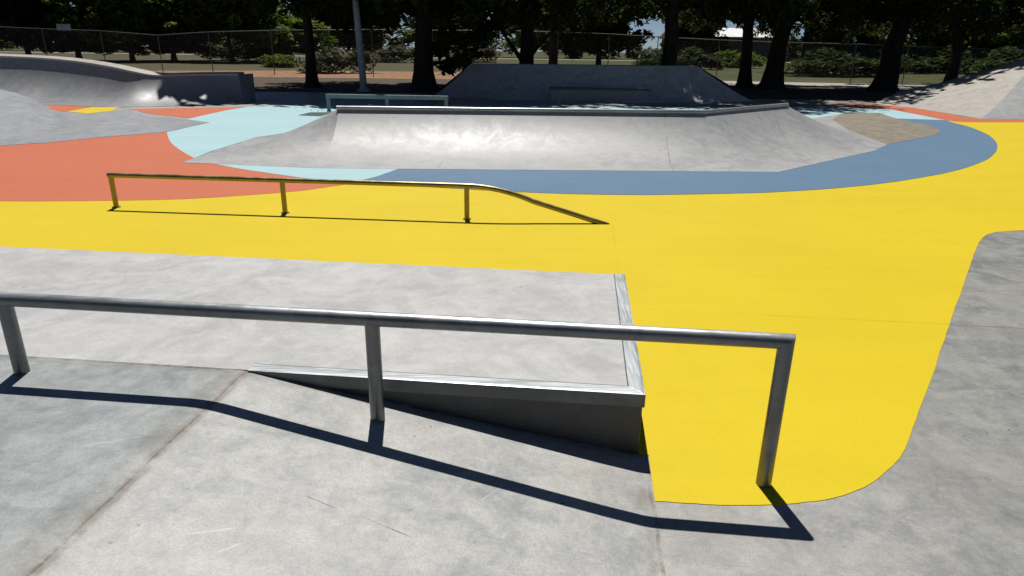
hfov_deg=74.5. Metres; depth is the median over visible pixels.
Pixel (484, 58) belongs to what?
road
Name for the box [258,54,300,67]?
bush
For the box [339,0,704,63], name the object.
shade tree
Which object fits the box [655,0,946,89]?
shade tree
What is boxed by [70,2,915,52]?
sky
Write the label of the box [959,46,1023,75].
bush
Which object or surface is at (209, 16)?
park tree
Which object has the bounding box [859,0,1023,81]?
shade tree
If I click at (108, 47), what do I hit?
park tree
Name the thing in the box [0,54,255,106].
bowl wall
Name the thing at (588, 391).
concrete ledge
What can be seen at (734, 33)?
shed
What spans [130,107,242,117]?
orange paint strip
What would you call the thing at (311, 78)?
shade tree
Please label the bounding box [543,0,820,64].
shade tree
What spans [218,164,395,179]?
light blue paint strip
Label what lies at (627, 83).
box ramp
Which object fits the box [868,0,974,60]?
park tree
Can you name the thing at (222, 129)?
light blue paint
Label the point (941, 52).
bush
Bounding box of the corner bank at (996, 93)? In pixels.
[870,59,1023,118]
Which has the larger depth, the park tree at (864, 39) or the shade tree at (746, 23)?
the park tree at (864, 39)
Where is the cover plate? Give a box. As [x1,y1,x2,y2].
[301,112,330,115]
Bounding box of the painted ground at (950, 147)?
[365,118,996,194]
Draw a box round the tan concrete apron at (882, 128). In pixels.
[832,112,939,143]
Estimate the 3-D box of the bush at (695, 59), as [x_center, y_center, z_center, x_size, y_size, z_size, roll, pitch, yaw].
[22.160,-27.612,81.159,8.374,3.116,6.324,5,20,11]
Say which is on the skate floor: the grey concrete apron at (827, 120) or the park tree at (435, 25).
the grey concrete apron at (827, 120)
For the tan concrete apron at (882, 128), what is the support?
on the skate floor
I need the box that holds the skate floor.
[60,92,1023,575]
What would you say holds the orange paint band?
on the skate floor
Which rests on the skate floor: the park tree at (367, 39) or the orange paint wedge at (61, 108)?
the orange paint wedge at (61, 108)
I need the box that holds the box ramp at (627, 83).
[432,63,756,102]
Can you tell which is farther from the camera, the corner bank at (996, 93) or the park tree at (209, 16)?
the park tree at (209, 16)
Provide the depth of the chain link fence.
47.54 m
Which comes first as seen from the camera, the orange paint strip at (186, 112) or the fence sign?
the orange paint strip at (186, 112)
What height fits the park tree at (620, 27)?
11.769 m
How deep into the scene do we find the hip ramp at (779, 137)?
12.51 m
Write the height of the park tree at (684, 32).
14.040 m
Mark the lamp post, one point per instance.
(360, 55)
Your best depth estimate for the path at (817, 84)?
45.70 m
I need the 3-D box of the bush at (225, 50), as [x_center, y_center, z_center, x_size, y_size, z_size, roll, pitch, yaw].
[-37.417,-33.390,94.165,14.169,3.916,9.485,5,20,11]
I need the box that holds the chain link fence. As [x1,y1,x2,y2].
[0,26,1023,84]
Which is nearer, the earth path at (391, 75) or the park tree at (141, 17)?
the earth path at (391, 75)
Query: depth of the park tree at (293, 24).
88.48 m
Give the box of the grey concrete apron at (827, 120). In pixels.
[812,112,886,155]
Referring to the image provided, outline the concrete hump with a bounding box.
[0,89,208,145]
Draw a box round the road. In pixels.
[35,52,790,62]
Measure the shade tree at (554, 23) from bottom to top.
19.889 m
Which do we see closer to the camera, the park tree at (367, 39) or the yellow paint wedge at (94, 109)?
the yellow paint wedge at (94, 109)
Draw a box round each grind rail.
[0,292,795,487]
[106,173,609,224]
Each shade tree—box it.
[246,0,549,90]
[302,0,442,86]
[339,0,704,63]
[489,0,628,63]
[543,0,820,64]
[616,0,899,87]
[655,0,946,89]
[716,0,1023,91]
[753,2,874,72]
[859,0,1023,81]
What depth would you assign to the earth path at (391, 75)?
50.66 m
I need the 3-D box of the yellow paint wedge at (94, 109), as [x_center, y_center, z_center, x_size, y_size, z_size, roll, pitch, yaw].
[-12.618,-5.379,20.368,1.122,0.008,2.212,-1,20,-6]
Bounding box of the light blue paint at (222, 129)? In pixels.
[167,105,942,157]
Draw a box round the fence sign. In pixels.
[56,24,70,29]
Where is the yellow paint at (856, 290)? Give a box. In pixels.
[0,120,1023,505]
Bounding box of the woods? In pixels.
[0,0,1023,62]
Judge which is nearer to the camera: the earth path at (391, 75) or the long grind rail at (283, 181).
the long grind rail at (283, 181)
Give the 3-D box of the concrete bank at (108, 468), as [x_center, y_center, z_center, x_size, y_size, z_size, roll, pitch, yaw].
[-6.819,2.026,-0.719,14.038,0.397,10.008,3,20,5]
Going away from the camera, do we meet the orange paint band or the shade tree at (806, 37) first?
the orange paint band
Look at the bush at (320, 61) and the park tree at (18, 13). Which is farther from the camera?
the park tree at (18, 13)
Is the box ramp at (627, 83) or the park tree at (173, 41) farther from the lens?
the park tree at (173, 41)
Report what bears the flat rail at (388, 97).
on the skate floor
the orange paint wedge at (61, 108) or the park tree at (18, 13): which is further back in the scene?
the park tree at (18, 13)
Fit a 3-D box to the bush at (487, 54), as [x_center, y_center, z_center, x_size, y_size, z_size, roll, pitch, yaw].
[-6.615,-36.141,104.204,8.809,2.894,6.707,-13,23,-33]
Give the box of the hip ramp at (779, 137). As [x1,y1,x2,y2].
[184,103,885,171]
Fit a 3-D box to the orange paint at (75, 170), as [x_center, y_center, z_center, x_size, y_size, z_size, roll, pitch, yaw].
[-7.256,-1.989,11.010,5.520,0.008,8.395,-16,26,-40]
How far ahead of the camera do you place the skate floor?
3.10 m
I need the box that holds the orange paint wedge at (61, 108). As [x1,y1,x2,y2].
[44,105,88,111]
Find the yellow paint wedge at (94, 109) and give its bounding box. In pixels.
[67,107,118,112]
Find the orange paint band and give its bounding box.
[832,103,1023,121]
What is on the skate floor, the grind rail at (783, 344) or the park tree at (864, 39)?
the grind rail at (783, 344)
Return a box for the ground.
[0,46,976,100]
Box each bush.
[192,39,286,60]
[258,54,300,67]
[295,45,380,73]
[369,43,413,62]
[445,45,500,62]
[631,52,679,64]
[660,45,728,69]
[704,49,766,67]
[784,46,879,76]
[878,56,940,73]
[908,44,992,72]
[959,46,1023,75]
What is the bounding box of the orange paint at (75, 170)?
[0,132,338,200]
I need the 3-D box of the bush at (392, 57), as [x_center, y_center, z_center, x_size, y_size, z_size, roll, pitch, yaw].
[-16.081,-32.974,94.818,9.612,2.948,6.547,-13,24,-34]
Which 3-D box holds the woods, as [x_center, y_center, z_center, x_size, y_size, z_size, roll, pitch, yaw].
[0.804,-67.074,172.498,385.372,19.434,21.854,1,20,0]
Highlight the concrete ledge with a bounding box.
[0,247,645,452]
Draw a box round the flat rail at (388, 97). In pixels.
[325,94,447,110]
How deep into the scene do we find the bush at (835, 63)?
60.87 m
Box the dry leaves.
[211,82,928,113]
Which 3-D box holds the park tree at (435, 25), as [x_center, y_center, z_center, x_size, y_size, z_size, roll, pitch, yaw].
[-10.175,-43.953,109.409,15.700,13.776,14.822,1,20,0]
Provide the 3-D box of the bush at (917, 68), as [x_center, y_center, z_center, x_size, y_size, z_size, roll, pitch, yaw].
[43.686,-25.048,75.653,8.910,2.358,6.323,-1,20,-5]
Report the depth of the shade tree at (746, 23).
38.83 m
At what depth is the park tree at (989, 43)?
78.44 m
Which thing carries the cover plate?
on the skate floor
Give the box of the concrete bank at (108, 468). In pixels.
[0,355,665,575]
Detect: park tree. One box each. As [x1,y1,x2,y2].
[0,0,77,54]
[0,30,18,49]
[11,4,144,58]
[40,0,185,61]
[123,10,223,60]
[154,0,293,61]
[242,4,338,56]
[303,7,386,51]
[404,6,495,55]
[500,0,574,52]
[541,0,654,64]
[659,8,731,54]
[787,1,889,58]
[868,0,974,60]
[943,0,1023,54]
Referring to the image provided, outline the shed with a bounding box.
[659,28,790,62]
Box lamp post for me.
[352,0,370,91]
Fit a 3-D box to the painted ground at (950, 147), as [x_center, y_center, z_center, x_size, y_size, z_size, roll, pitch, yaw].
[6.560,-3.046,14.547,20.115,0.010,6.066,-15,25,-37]
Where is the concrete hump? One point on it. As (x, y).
(25, 119)
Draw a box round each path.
[153,71,459,78]
[723,81,924,87]
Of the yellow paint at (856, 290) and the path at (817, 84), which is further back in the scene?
the path at (817, 84)
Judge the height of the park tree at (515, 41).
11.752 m
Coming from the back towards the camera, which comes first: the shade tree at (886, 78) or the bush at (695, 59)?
the bush at (695, 59)

